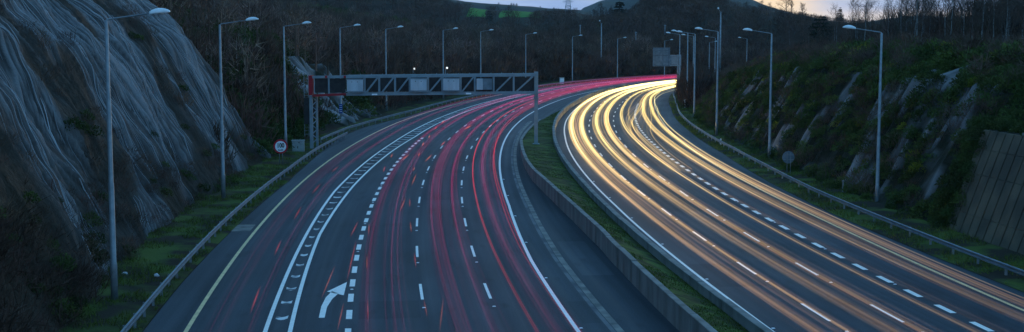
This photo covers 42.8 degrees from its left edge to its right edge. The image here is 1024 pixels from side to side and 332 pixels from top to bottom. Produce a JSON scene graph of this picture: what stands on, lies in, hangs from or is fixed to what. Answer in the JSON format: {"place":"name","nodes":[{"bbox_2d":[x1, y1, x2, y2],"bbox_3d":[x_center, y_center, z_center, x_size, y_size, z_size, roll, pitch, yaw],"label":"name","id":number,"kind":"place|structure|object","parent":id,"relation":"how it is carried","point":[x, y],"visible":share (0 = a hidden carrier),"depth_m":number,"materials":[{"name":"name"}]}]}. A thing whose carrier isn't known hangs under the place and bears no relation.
{"place":"outdoors","nodes":[
{"label":"outdoors","id":0,"kind":"place"},
{"bbox_2d":[0,0,270,331],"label":"rock cutting","id":1,"kind":"object","parent":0,"point":[77,90],"visible":0.77,"depth_m":86.64,"materials":[{"name":"grey stone"}]},
{"bbox_2d":[0,0,261,331],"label":"bramble","id":2,"kind":"object","parent":1,"relation":"on","point":[5,322],"visible":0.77,"depth_m":62.66,"materials":[{"name":"green plant"}]},
{"bbox_2d":[0,31,264,324],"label":"ivy","id":3,"kind":"object","parent":1,"relation":"on","point":[96,216],"visible":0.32,"depth_m":72.53,"materials":[{"name":"green plant"}]},
{"bbox_2d":[0,0,265,269],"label":"rock netting","id":4,"kind":"object","parent":1,"relation":"on","point":[76,43],"visible":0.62,"depth_m":94.21,"materials":[{"name":"metal"}]},
{"bbox_2d":[59,74,678,331],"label":"roadside grass","id":5,"kind":"structure","parent":0,"point":[181,244],"depth_m":83.02,"materials":[{"name":"green plant"}]},
{"bbox_2d":[104,8,169,299],"bbox_3d":[-18.154,-0.515,63.721,3.205,14.308,0.438,-1,6,-6],"label":"street lamp","id":6,"kind":"object","parent":5,"relation":"on","point":[113,262],"visible":0.99,"depth_m":63.56,"materials":[{"name":"metal"}]},
{"bbox_2d":[73,134,336,331],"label":"grass","id":7,"kind":"structure","parent":5,"relation":"on","point":[133,283],"depth_m":84.99,"materials":[{"name":"green plant"}]},
{"bbox_2d":[219,17,258,197],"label":"street lamp","id":8,"kind":"object","parent":7,"relation":"on","point":[223,191],"visible":1,"depth_m":103.09,"materials":[{"name":"metal"}]},
{"bbox_2d":[283,21,310,151],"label":"street lamp","id":9,"kind":"object","parent":7,"relation":"on","point":[285,114],"visible":0.98,"depth_m":143.05,"materials":[{"name":"metal"}]},
{"bbox_2d":[120,132,347,331],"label":"guard rail","id":10,"kind":"object","parent":5,"relation":"on","point":[145,305],"visible":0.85,"depth_m":80.55,"materials":[{"name":"metal"}]},
{"bbox_2d":[273,139,287,163],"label":"speed sign","id":11,"kind":"object","parent":5,"relation":"on","point":[280,146],"visible":0.98,"depth_m":132.53,"materials":[{"name":"white metal"}]},
{"bbox_2d":[291,140,304,151],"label":"roadside cabinet","id":12,"kind":"object","parent":5,"relation":"on","point":[298,145],"visible":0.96,"depth_m":147.69,"materials":[{"name":"paint"}]},
{"bbox_2d":[385,26,402,109],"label":"street lamp","id":13,"kind":"object","parent":5,"relation":"on","point":[386,63],"visible":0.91,"depth_m":220.76,"materials":[{"name":"metal"}]},
{"bbox_2d":[304,72,539,148],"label":"sign gantry","id":14,"kind":"object","parent":5,"relation":"on","point":[457,84],"visible":0.98,"depth_m":151.94,"materials":[{"name":"metal"}]},
{"bbox_2d":[443,27,457,99],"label":"street lamp","id":15,"kind":"object","parent":5,"relation":"on","point":[443,51],"visible":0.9,"depth_m":256.92,"materials":[{"name":"metal"}]},
{"bbox_2d":[480,29,492,72],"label":"street lamp","id":16,"kind":"object","parent":5,"relation":"on","point":[480,49],"visible":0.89,"depth_m":298.72,"materials":[{"name":"metal"}]},
{"bbox_2d":[320,74,676,142],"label":"guard rail","id":17,"kind":"object","parent":5,"relation":"on","point":[352,126],"visible":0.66,"depth_m":235.38,"materials":[{"name":"metal"}]},
{"bbox_2d":[145,77,676,331],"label":"road","id":18,"kind":"structure","parent":0,"point":[450,273],"depth_m":81.83,"materials":[{"name":"grey asphalt"}]},
{"bbox_2d":[319,282,346,317],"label":"road marking","id":19,"kind":"object","parent":18,"relation":"on","point":[340,290],"visible":1,"depth_m":65.68,"materials":[{"name":"white paint"}]},
{"bbox_2d":[184,83,576,331],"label":"road marking","id":20,"kind":"object","parent":18,"relation":"on","point":[194,317],"visible":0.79,"depth_m":79.85,"materials":[{"name":"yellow paint"}]},
{"bbox_2d":[345,138,422,331],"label":"road marking","id":21,"kind":"object","parent":18,"relation":"on","point":[351,296],"visible":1,"depth_m":77.48,"materials":[{"name":"white paint"}]},
{"bbox_2d":[143,77,659,331],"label":"hard shoulder","id":22,"kind":"object","parent":18,"relation":"on","point":[178,310],"visible":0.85,"depth_m":78.05},
{"bbox_2d":[232,225,254,230],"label":"road patch","id":23,"kind":"object","parent":22,"relation":"on","point":[243,227],"visible":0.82,"depth_m":89.28,"materials":[{"name":"grey asphalt"}]},
{"bbox_2d":[276,90,547,319],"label":"road marking","id":24,"kind":"object","parent":18,"relation":"on","point":[283,302],"visible":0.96,"depth_m":104.66,"materials":[{"name":"paint"}]},
{"bbox_2d":[423,170,460,199],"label":"road patch","id":25,"kind":"object","parent":18,"relation":"on","point":[442,185],"visible":1,"depth_m":114.87,"materials":[{"name":"grey asphalt"}]},
{"bbox_2d":[263,80,624,331],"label":"road marking","id":26,"kind":"object","parent":18,"relation":"on","point":[270,316],"visible":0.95,"depth_m":80.60,"materials":[{"name":"white paint"}]},
{"bbox_2d":[288,80,632,331],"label":"road marking","id":27,"kind":"object","parent":18,"relation":"on","point":[293,316],"visible":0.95,"depth_m":80.60,"materials":[{"name":"white paint"}]},
{"bbox_2d":[461,85,612,298],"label":"road marking","id":28,"kind":"object","parent":18,"relation":"on","point":[485,285],"visible":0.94,"depth_m":81.37,"materials":[{"name":"white paint"}]},
{"bbox_2d":[416,78,675,298],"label":"road marking","id":29,"kind":"object","parent":18,"relation":"on","point":[420,286],"visible":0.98,"depth_m":80.98,"materials":[{"name":"white paint"}]},
{"bbox_2d":[499,81,665,331],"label":"road marking","id":30,"kind":"object","parent":18,"relation":"on","point":[568,317],"visible":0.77,"depth_m":80.22,"materials":[{"name":"white paint"}]},
{"bbox_2d":[567,301,601,322],"bbox_3d":[3.433,6.930,62.053,0.904,0.001,4.976,-1,6,-6],"label":"road patch","id":31,"kind":"object","parent":18,"relation":"on","point":[584,312],"visible":1,"depth_m":61.88,"materials":[{"name":"grey asphalt"}]},
{"bbox_2d":[516,121,679,331],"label":"hard shoulder","id":32,"kind":"object","parent":18,"relation":"on","point":[623,301],"visible":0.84,"depth_m":70.03},
{"bbox_2d":[513,121,624,331],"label":"drainage channel","id":33,"kind":"object","parent":32,"relation":"on","point":[600,308],"visible":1,"depth_m":78.39,"materials":[{"name":"concrete"}]},
{"bbox_2d":[557,241,613,274],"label":"road patch","id":34,"kind":"object","parent":32,"relation":"on","point":[583,257],"visible":1,"depth_m":76.98,"materials":[{"name":"grey asphalt"}]},
{"bbox_2d":[298,0,592,31],"bbox_3d":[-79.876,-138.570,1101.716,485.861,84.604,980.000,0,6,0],"label":"hill","id":35,"kind":"structure","parent":0,"point":[497,19],"depth_m":886.47,"materials":[{"name":"plant"}]},
{"bbox_2d":[294,0,617,31],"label":"woodland","id":36,"kind":"object","parent":35,"relation":"on","point":[446,7],"visible":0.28,"depth_m":831.88,"materials":[{"name":"green plant"}]},
{"bbox_2d":[499,4,518,20],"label":"bare tree","id":37,"kind":"object","parent":35,"relation":"on","point":[508,11],"visible":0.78,"depth_m":893.11,"materials":[{"name":"brown plant"}]},
{"bbox_2d":[205,20,737,173],"bbox_3d":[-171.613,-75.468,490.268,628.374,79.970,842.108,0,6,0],"label":"hillside","id":38,"kind":"structure","parent":0,"point":[334,126],"depth_m":230.54,"materials":[{"name":"green plant"}]},
{"bbox_2d":[280,56,380,125],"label":"rock outcrop","id":39,"kind":"object","parent":38,"relation":"on","point":[300,64],"visible":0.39,"depth_m":197.21,"materials":[{"name":"grey stone"}]},
{"bbox_2d":[339,24,359,116],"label":"street lamp","id":40,"kind":"object","parent":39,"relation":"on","point":[340,57],"visible":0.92,"depth_m":189.60,"materials":[{"name":"metal"}]},
{"bbox_2d":[157,0,652,154],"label":"gorse scrub","id":41,"kind":"object","parent":38,"relation":"on","point":[295,131],"visible":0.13,"depth_m":172.28,"materials":[{"name":"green plant"}]},
{"bbox_2d":[149,0,765,94],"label":"saplings","id":42,"kind":"object","parent":38,"relation":"on","point":[294,17],"visible":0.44,"depth_m":218.40,"materials":[{"name":"plant"}]},
{"bbox_2d":[148,0,801,159],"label":"brushwood","id":43,"kind":"object","parent":38,"relation":"on","point":[593,63],"visible":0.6,"depth_m":331.95,"materials":[{"name":"plant"}]},
{"bbox_2d":[797,15,833,45],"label":"conifer tree","id":44,"kind":"object","parent":38,"relation":"on","point":[814,33],"visible":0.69,"depth_m":397.08,"materials":[{"name":"green plant"}]},
{"bbox_2d":[468,8,485,16],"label":"field","id":45,"kind":"structure","parent":0,"point":[480,11],"depth_m":946.15,"materials":[{"name":"green plant"}]},
{"bbox_2d":[440,0,599,15],"bbox_3d":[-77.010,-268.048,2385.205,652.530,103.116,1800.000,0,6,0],"label":"hill","id":46,"kind":"structure","parent":0,"point":[503,7],"depth_m":2168.46,"materials":[{"name":"green plant"}]},
{"bbox_2d":[499,11,540,17],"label":"field","id":47,"kind":"structure","parent":0,"point":[522,13],"depth_m":952.14,"materials":[{"name":"green plant"}]},
{"bbox_2d":[142,82,1023,331],"bbox_3d":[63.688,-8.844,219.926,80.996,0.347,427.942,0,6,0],"label":"roadside grass","id":48,"kind":"structure","parent":0,"point":[993,250],"depth_m":91.00,"materials":[{"name":"green plant"}]},
{"bbox_2d":[572,35,580,80],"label":"street lamp","id":49,"kind":"object","parent":48,"relation":"on","point":[572,57],"visible":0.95,"depth_m":378.63,"materials":[{"name":"metal"}]},
{"bbox_2d":[653,48,680,85],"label":"direction sign","id":50,"kind":"object","parent":48,"relation":"on","point":[662,57],"visible":0.89,"depth_m":320.87,"materials":[{"name":"metal"}]},
{"bbox_2d":[671,30,687,106],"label":"street lamp","id":51,"kind":"object","parent":48,"relation":"on","point":[687,59],"visible":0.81,"depth_m":239.10,"materials":[{"name":"metal"}]},
{"bbox_2d":[676,30,695,114],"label":"street lamp","id":52,"kind":"object","parent":48,"relation":"on","point":[694,70],"visible":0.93,"depth_m":209.47,"materials":[{"name":"metal"}]},
{"bbox_2d":[695,27,718,134],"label":"street lamp","id":53,"kind":"object","parent":48,"relation":"on","point":[716,122],"visible":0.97,"depth_m":171.64,"materials":[{"name":"metal"}]},
{"bbox_2d":[743,28,772,157],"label":"street lamp","id":54,"kind":"object","parent":48,"relation":"on","point":[770,113],"visible":0.98,"depth_m":136.92,"materials":[{"name":"metal"}]},
{"bbox_2d":[782,151,793,173],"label":"round sign","id":55,"kind":"object","parent":48,"relation":"on","point":[787,156],"visible":0.97,"depth_m":122.24,"materials":[{"name":"metal"}]},
{"bbox_2d":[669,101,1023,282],"bbox_3d":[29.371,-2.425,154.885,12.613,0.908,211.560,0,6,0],"label":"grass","id":56,"kind":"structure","parent":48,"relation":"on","point":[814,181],"depth_m":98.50,"materials":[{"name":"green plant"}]},
{"bbox_2d":[673,91,1023,275],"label":"guard rail","id":57,"kind":"object","parent":48,"relation":"on","point":[979,257],"visible":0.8,"depth_m":90.44,"materials":[{"name":"metal"}]},
{"bbox_2d":[843,25,882,201],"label":"street lamp","id":58,"kind":"object","parent":48,"relation":"on","point":[877,188],"visible":0.97,"depth_m":100.52,"materials":[{"name":"metal"}]},
{"bbox_2d":[946,129,1023,254],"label":"retaining wall","id":59,"kind":"structure","parent":48,"relation":"on","point":[991,211],"depth_m":82.56,"materials":[{"name":"concrete"}]},
{"bbox_2d":[927,113,1023,229],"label":"ivy","id":60,"kind":"object","parent":59,"relation":"attached to","point":[963,164],"visible":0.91,"depth_m":87.63,"materials":[{"name":"green plant"}]},
{"bbox_2d":[523,110,748,331],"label":"grass verge","id":61,"kind":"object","parent":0,"point":[683,296],"depth_m":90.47,"materials":[{"name":"green plant"}]},
{"bbox_2d":[520,119,717,331],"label":"concrete wall","id":62,"kind":"structure","parent":61,"relation":"on","point":[674,310],"depth_m":71.20,"materials":[{"name":"grey concrete"}]},
{"bbox_2d":[581,0,788,16],"bbox_3d":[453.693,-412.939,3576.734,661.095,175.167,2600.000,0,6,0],"label":"mountain","id":63,"kind":"structure","parent":0,"point":[607,4],"depth_m":3139.63,"materials":[{"name":"black plant"}]},
{"bbox_2d":[460,0,973,22],"label":"sky","id":64,"kind":"structure","parent":0,"point":[819,7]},
{"bbox_2d":[593,4,843,45],"bbox_3d":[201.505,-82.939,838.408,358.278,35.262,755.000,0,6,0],"label":"hill","id":65,"kind":"structure","parent":0,"point":[732,22],"depth_m":617.71,"materials":[{"name":"green plant"}]},
{"bbox_2d":[593,3,610,20],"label":"bare tree","id":66,"kind":"object","parent":65,"relation":"on","point":[602,7],"visible":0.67,"depth_m":793.27,"materials":[{"name":"brown plant"}]},
{"bbox_2d":[611,2,626,22],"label":"conifer tree","id":67,"kind":"object","parent":65,"relation":"on","point":[620,4],"visible":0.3,"depth_m":694.10,"materials":[{"name":"green plant"}]},
{"bbox_2d":[548,0,908,54],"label":"woodland","id":68,"kind":"object","parent":65,"relation":"on","point":[632,16],"visible":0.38,"depth_m":587.84,"materials":[{"name":"green plant"}]},
{"bbox_2d":[555,82,1023,331],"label":"road","id":69,"kind":"structure","parent":0,"point":[846,297],"depth_m":82.22,"materials":[{"name":"grey asphalt"}]},
{"bbox_2d":[552,84,772,331],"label":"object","id":70,"kind":"structure","parent":69,"relation":"on","point":[743,318],"depth_m":75.15,"materials":[{"name":"grey concrete"}]},
{"bbox_2d":[631,180,703,211],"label":"road patch","id":71,"kind":"object","parent":69,"relation":"on","point":[664,195],"visible":1,"depth_m":106.94,"materials":[{"name":"grey asphalt"}]},
{"bbox_2d":[564,82,774,331],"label":"road marking","id":72,"kind":"object","parent":69,"relation":"on","point":[675,257],"visible":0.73,"depth_m":85.45,"materials":[{"name":"white paint"}]},
{"bbox_2d":[588,96,830,320],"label":"road marking","id":73,"kind":"object","parent":69,"relation":"on","point":[706,240],"visible":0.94,"depth_m":75.26,"materials":[{"name":"white paint"}]},
{"bbox_2d":[687,263,765,286],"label":"road patch","id":74,"kind":"object","parent":69,"relation":"on","point":[726,275],"visible":1,"depth_m":71.49,"materials":[{"name":"grey asphalt"}]},
{"bbox_2d":[613,90,903,321],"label":"road marking","id":75,"kind":"object","parent":69,"relation":"on","point":[758,240],"visible":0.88,"depth_m":74.60,"materials":[{"name":"white paint"}]},
{"bbox_2d":[634,108,992,330],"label":"road marking","id":76,"kind":"object","parent":69,"relation":"on","point":[911,292],"visible":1,"depth_m":78.38,"materials":[{"name":"white paint"}]},
{"bbox_2d":[786,223,865,245],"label":"road patch","id":77,"kind":"object","parent":69,"relation":"on","point":[826,235],"visible":1,"depth_m":86.34,"materials":[{"name":"grey asphalt"}]},
{"bbox_2d":[654,90,1023,310],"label":"road marking","id":78,"kind":"object","parent":69,"relation":"on","point":[844,229],"visible":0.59,"depth_m":85.88,"materials":[{"name":"white paint"}]},
{"bbox_2d":[656,90,1023,306],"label":"hard shoulder","id":79,"kind":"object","parent":69,"relation":"on","point":[679,130],"visible":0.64,"depth_m":93.46},
{"bbox_2d":[703,58,1023,224],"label":"rocky bank","id":80,"kind":"structure","parent":0,"point":[938,167],"depth_m":108.71,"materials":[{"name":"grey stone"}]},
{"bbox_2d":[718,7,720,70],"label":"camera mast","id":81,"kind":"object","parent":80,"relation":"on","point":[720,43],"visible":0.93,"depth_m":298.67,"materials":[{"name":"metal"}]},
{"bbox_2d":[822,2,842,39],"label":"birch tree","id":82,"kind":"object","parent":80,"relation":"on","point":[835,32],"visible":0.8,"depth_m":180.34,"materials":[{"name":"brown plant"}]},
{"bbox_2d":[825,8,843,42],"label":"birch tree","id":83,"kind":"object","parent":80,"relation":"on","point":[836,23],"visible":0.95,"depth_m":177.95,"materials":[{"name":"brown plant"}]},
{"bbox_2d":[671,0,1023,209],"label":"brushwood","id":84,"kind":"object","parent":80,"relation":"on","point":[705,79],"visible":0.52,"depth_m":133.77,"materials":[{"name":"green plant"}]},
{"bbox_2d":[687,35,1023,218],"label":"gorse scrub","id":85,"kind":"object","parent":80,"relation":"on","point":[939,59],"visible":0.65,"depth_m":115.09,"materials":[{"name":"green plant"}]},
{"bbox_2d":[843,0,872,38],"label":"birch tree","id":86,"kind":"object","parent":80,"relation":"on","point":[857,16],"visible":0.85,"depth_m":165.87,"materials":[{"name":"brown plant"}]},
{"bbox_2d":[849,9,866,38],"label":"birch tree","id":87,"kind":"object","parent":80,"relation":"on","point":[858,26],"visible":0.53,"depth_m":172.58,"materials":[{"name":"brown plant"}]},
{"bbox_2d":[850,0,878,39],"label":"birch tree","id":88,"kind":"object","parent":80,"relation":"on","point":[865,6],"visible":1,"depth_m":160.75,"materials":[{"name":"brown plant"}]},
{"bbox_2d":[871,0,897,31],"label":"birch tree","id":89,"kind":"object","parent":80,"relation":"on","point":[883,12],"visible":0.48,"depth_m":176.19,"materials":[{"name":"brown plant"}]},
{"bbox_2d":[876,0,904,34],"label":"birch tree","id":90,"kind":"object","parent":80,"relation":"on","point":[887,22],"visible":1,"depth_m":149.31,"materials":[{"name":"brown plant"}]},
{"bbox_2d":[886,0,914,35],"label":"birch tree","id":91,"kind":"object","parent":80,"relation":"on","point":[904,5],"visible":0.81,"depth_m":150.85,"materials":[{"name":"brown plant"}]},
{"bbox_2d":[893,0,913,31],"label":"birch tree","id":92,"kind":"object","parent":80,"relation":"on","point":[904,11],"visible":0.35,"depth_m":168.52,"materials":[{"name":"grey plant"}]},
{"bbox_2d":[898,0,935,30],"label":"birch tree","id":93,"kind":"object","parent":80,"relation":"on","point":[914,11],"visible":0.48,"depth_m":163.08,"materials":[{"name":"grey plant"}]},
{"bbox_2d":[904,0,935,36],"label":"birch tree","id":94,"kind":"object","parent":80,"relation":"on","point":[919,13],"visible":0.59,"depth_m":141.92,"materials":[{"name":"grey plant"}]},
{"bbox_2d":[899,0,941,35],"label":"birch tree","id":95,"kind":"object","parent":80,"relation":"on","point":[917,11],"visible":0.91,"depth_m":135.02,"materials":[{"name":"grey plant"}]},
{"bbox_2d":[909,0,937,29],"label":"birch tree","id":96,"kind":"object","parent":80,"relation":"on","point":[924,13],"visible":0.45,"depth_m":151.72,"materials":[{"name":"grey plant"}]},
{"bbox_2d":[909,0,939,35],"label":"birch tree","id":97,"kind":"object","parent":80,"relation":"on","point":[923,17],"visible":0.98,"depth_m":127.12,"materials":[{"name":"grey plant"}]},
{"bbox_2d":[914,0,948,27],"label":"birch tree","id":98,"kind":"object","parent":80,"relation":"on","point":[934,9],"visible":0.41,"depth_m":153.36,"materials":[{"name":"grey plant"}]},
{"bbox_2d":[920,6,943,35],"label":"birch tree","id":99,"kind":"object","parent":80,"relation":"on","point":[930,22],"visible":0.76,"depth_m":149.70,"materials":[{"name":"grey plant"}]},
{"bbox_2d":[927,0,960,38],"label":"birch tree","id":100,"kind":"object","parent":80,"relation":"on","point":[944,12],"visible":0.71,"depth_m":140.10,"materials":[{"name":"grey plant"}]},
{"bbox_2d":[943,0,971,32],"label":"birch tree","id":101,"kind":"object","parent":80,"relation":"on","point":[955,12],"visible":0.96,"depth_m":134.39,"materials":[{"name":"grey plant"}]},
{"bbox_2d":[951,0,975,32],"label":"birch tree","id":102,"kind":"object","parent":80,"relation":"on","point":[962,11],"visible":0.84,"depth_m":135.03,"materials":[{"name":"grey plant"}]},
{"bbox_2d":[951,0,997,39],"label":"birch tree","id":103,"kind":"object","parent":80,"relation":"on","point":[980,9],"visible":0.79,"depth_m":126.84,"materials":[{"name":"grey plant"}]},
{"bbox_2d":[959,4,991,35],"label":"birch tree","id":104,"kind":"object","parent":80,"relation":"on","point":[973,11],"visible":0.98,"depth_m":111.45,"materials":[{"name":"grey plant"}]},
{"bbox_2d":[965,0,994,39],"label":"birch tree","id":105,"kind":"object","parent":80,"relation":"on","point":[985,5],"visible":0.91,"depth_m":119.28,"materials":[{"name":"grey plant"}]},
{"bbox_2d":[980,0,1014,36],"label":"birch tree","id":106,"kind":"object","parent":80,"relation":"on","point":[994,13],"visible":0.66,"depth_m":125.16,"materials":[{"name":"grey plant"}]},
{"bbox_2d":[982,0,1022,40],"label":"birch tree","id":107,"kind":"object","parent":80,"relation":"on","point":[1009,17],"visible":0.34,"depth_m":126.58,"materials":[{"name":"grey plant"}]},
{"bbox_2d":[991,0,1016,34],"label":"birch tree","id":108,"kind":"object","parent":80,"relation":"on","point":[1002,17],"visible":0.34,"depth_m":129.43,"materials":[{"name":"grey plant"}]},
{"bbox_2d":[994,0,1017,38],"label":"birch tree","id":109,"kind":"object","parent":80,"relation":"on","point":[1005,16],"visible":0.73,"depth_m":122.62,"materials":[{"name":"grey plant"}]},
{"bbox_2d":[993,0,1023,38],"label":"birch tree","id":110,"kind":"object","parent":80,"relation":"on","point":[1009,5],"visible":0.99,"depth_m":116.02,"materials":[{"name":"grey plant"}]},
{"bbox_2d":[993,0,1023,35],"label":"birch tree","id":111,"kind":"object","parent":80,"relation":"on","point":[1017,10],"visible":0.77,"depth_m":123.58,"materials":[{"name":"grey plant"}]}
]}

